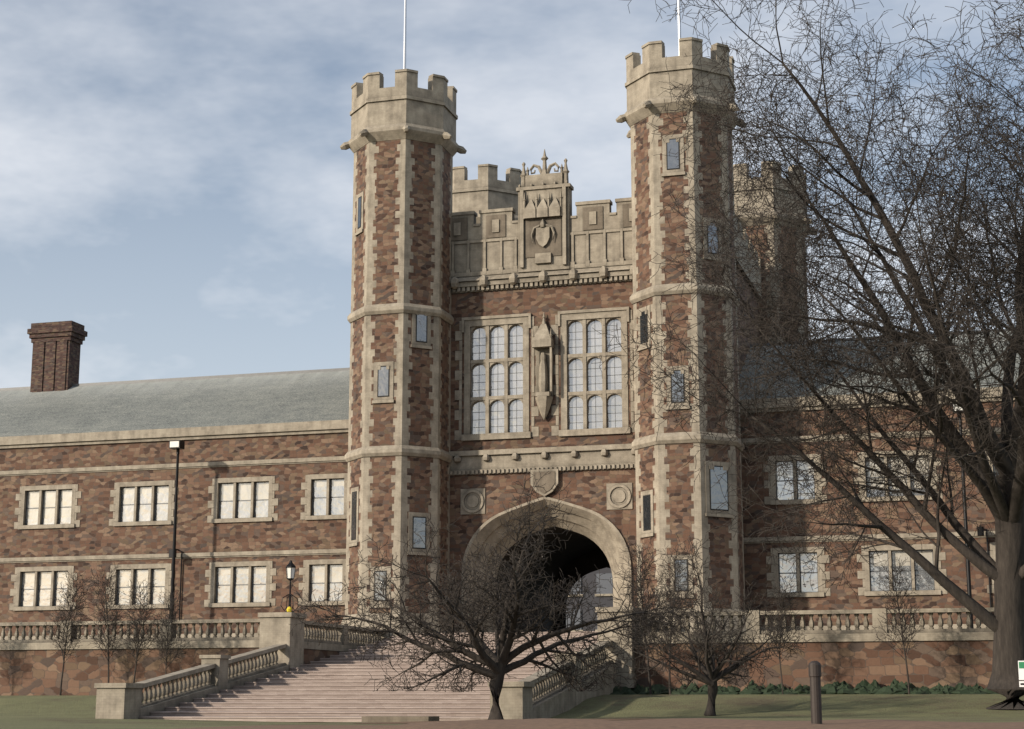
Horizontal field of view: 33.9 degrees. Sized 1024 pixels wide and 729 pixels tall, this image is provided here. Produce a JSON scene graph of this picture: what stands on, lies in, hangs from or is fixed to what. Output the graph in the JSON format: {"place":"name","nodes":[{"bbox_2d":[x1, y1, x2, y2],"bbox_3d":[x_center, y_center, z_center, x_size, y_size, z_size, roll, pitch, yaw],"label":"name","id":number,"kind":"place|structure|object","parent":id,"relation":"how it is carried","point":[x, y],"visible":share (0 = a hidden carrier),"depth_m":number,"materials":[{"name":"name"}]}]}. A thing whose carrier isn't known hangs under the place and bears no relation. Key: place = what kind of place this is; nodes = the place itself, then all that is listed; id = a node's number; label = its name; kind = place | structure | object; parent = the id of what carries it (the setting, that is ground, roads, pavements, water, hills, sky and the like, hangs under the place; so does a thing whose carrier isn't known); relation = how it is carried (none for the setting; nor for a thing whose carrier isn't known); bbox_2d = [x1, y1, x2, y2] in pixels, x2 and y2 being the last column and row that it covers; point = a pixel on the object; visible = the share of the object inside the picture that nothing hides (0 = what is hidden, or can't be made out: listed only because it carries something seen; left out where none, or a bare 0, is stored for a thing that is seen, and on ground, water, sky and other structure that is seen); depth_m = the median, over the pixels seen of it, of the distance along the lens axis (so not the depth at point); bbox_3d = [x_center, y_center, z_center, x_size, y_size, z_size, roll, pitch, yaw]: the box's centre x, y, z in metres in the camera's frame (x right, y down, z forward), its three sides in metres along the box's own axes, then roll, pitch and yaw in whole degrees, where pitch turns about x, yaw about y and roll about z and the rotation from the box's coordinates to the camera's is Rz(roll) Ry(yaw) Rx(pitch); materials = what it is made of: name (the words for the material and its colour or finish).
{"place":"outdoors","nodes":[
{"label":"outdoors","id":0,"kind":"place"},
{"bbox_2d":[0,368,349,639],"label":"wing","id":1,"kind":"structure","parent":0,"point":[193,443],"depth_m":87.39,"materials":[{"name":"brown brick"}]},
{"bbox_2d":[27,321,87,391],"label":"chimney","id":2,"kind":"object","parent":1,"relation":"on","point":[56,356],"visible":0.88,"depth_m":98.11,"materials":[{"name":"brick"}]},
{"bbox_2d":[0,694,1023,728],"bbox_3d":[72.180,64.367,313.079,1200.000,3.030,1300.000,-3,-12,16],"label":"ground","id":3,"kind":"structure","parent":0,"point":[50,712],"depth_m":53.23,"materials":[{"name":"green plant"}]},
{"bbox_2d":[43,569,95,694],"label":"sapling","id":4,"kind":"object","parent":3,"relation":"on","point":[63,633],"visible":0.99,"depth_m":67.14,"materials":[{"name":"brown plant"}]},
{"bbox_2d":[83,559,131,682],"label":"sapling","id":5,"kind":"object","parent":3,"relation":"on","point":[106,620],"visible":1,"depth_m":66.55,"materials":[{"name":"brown plant"}]},
{"bbox_2d":[116,579,162,682],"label":"sapling","id":6,"kind":"object","parent":3,"relation":"on","point":[138,629],"visible":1,"depth_m":66.00,"materials":[{"name":"brown plant"}]},
{"bbox_2d":[145,583,191,694],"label":"sapling","id":7,"kind":"object","parent":3,"relation":"on","point":[172,613],"visible":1,"depth_m":65.71,"materials":[{"name":"brown plant"}]},
{"bbox_2d":[94,631,615,721],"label":"stairs","id":8,"kind":"structure","parent":3,"relation":"on","point":[332,688],"depth_m":57.23,"materials":[{"name":"stone"}]},
{"bbox_2d":[340,0,466,637],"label":"turret","id":9,"kind":"object","parent":3,"relation":"on","point":[403,145],"depth_m":81.02,"materials":[{"name":"brown brick"}]},
{"bbox_2d":[352,719,632,723],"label":"pavement","id":10,"kind":"structure","parent":3,"relation":"on","point":[435,721],"depth_m":44.67,"materials":[{"name":"concrete"}]},
{"bbox_2d":[289,469,703,719],"bbox_3d":[-0.373,6.536,46.142,10.180,6.996,8.930,8,-14,-35],"label":"tree","id":11,"kind":"object","parent":3,"relation":"on","point":[499,659],"visible":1,"depth_m":45.06,"materials":[{"name":"brown plant"}]},
{"bbox_2d":[0,607,993,695],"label":"terrace","id":12,"kind":"structure","parent":3,"relation":"on","point":[950,656],"depth_m":62.09,"materials":[{"name":"stone"}]},
{"bbox_2d":[280,560,298,611],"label":"lantern","id":13,"kind":"object","parent":12,"relation":"on","point":[290,570],"visible":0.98,"depth_m":67.03,"materials":[{"name":"black metal"}]},
{"bbox_2d":[173,718,1023,728],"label":"path","id":14,"kind":"structure","parent":3,"relation":"on","point":[667,723],"depth_m":26.44,"materials":[{"name":"grey concrete"}]},
{"bbox_2d":[362,716,438,721],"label":"stone slab","id":15,"kind":"structure","parent":14,"relation":"on","point":[396,718],"depth_m":49.67,"materials":[{"name":"stone"}]},
{"bbox_2d":[808,661,821,723],"bbox_3d":[4.745,5.302,26.218,0.200,1.330,0.195,-3,-12,16],"label":"bollard light","id":16,"kind":"object","parent":14,"relation":"on","point":[814,671],"visible":1,"depth_m":26.19,"materials":[{"name":"metal"}]},
{"bbox_2d":[610,532,667,694],"bbox_3d":[4.652,9.091,60.553,2.249,6.114,1.984,-3,-12,16],"label":"sapling","id":17,"kind":"object","parent":3,"relation":"on","point":[644,571],"visible":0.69,"depth_m":60.56,"materials":[{"name":"brown plant"}]},
{"bbox_2d":[646,544,698,694],"bbox_3d":[5.831,9.264,60.392,2.088,5.711,2.121,-3,-12,16],"label":"sapling","id":18,"kind":"object","parent":3,"relation":"on","point":[676,578],"visible":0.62,"depth_m":60.29,"materials":[{"name":"brown plant"}]},
{"bbox_2d":[616,0,745,631],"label":"turret","id":19,"kind":"object","parent":3,"relation":"on","point":[680,507],"depth_m":76.94,"materials":[{"name":"brown brick"}]},
{"bbox_2d":[607,534,813,715],"bbox_3d":[6.338,8.167,51.568,6.471,5.734,4.962,2,-12,-11],"label":"tree","id":20,"kind":"object","parent":3,"relation":"on","point":[711,676],"visible":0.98,"depth_m":51.27,"materials":[{"name":"brown plant"}]},
{"bbox_2d":[760,569,808,693],"bbox_3d":[9.462,9.504,59.116,1.607,4.736,1.708,-10,-15,41],"label":"sapling","id":21,"kind":"object","parent":3,"relation":"on","point":[782,602],"visible":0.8,"depth_m":59.14,"materials":[{"name":"brown plant"}]},
{"bbox_2d":[610,678,997,694],"bbox_3d":[-3.104,12.240,63.636,80.485,0.660,2.102,-3,-12,16],"label":"hedge","id":22,"kind":"object","parent":3,"relation":"on","point":[867,687],"visible":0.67,"depth_m":59.38,"materials":[{"name":"green plant"}]},
{"bbox_2d":[591,0,1023,708],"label":"tree","id":23,"kind":"object","parent":3,"relation":"on","point":[1003,494],"visible":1,"depth_m":51.99,"materials":[{"name":"brown plant"}]},
{"bbox_2d":[872,557,924,693],"bbox_3d":[13.377,9.077,57.749,1.936,5.034,1.729,3,-12,-17],"label":"sapling","id":24,"kind":"object","parent":3,"relation":"on","point":[895,601],"visible":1,"depth_m":57.88,"materials":[{"name":"brown plant"}]},
{"bbox_2d":[1018,659,1023,686],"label":"sign","id":25,"kind":"object","parent":3,"relation":"on","point":[1021,670],"visible":1,"depth_m":44.27,"materials":[{"name":"white metal"}]},
{"bbox_2d":[0,0,1023,387],"label":"sky","id":26,"kind":"structure","parent":0,"point":[176,178],"materials":[{"name":"blue"}]},
{"bbox_2d":[566,567,612,630],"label":"building","id":27,"kind":"structure","parent":0,"point":[605,591],"depth_m":190.68,"materials":[{"name":"stone"}]},
{"bbox_2d":[449,149,761,632],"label":"facade","id":28,"kind":"structure","parent":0,"point":[545,270],"depth_m":81.48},
{"bbox_2d":[452,164,521,223],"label":"turret","id":29,"kind":"object","parent":28,"relation":"part of","point":[487,189],"visible":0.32,"depth_m":95.86,"materials":[{"name":"stone"}]},
{"bbox_2d":[733,161,816,342],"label":"turret","id":30,"kind":"object","parent":28,"relation":"attached to","point":[750,223],"visible":0.17,"depth_m":91.81,"materials":[{"name":"stone"}]},
{"bbox_2d":[739,329,1020,630],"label":"wing","id":31,"kind":"structure","parent":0,"point":[961,571],"depth_m":77.05,"materials":[{"name":"brown brick"}]}
]}

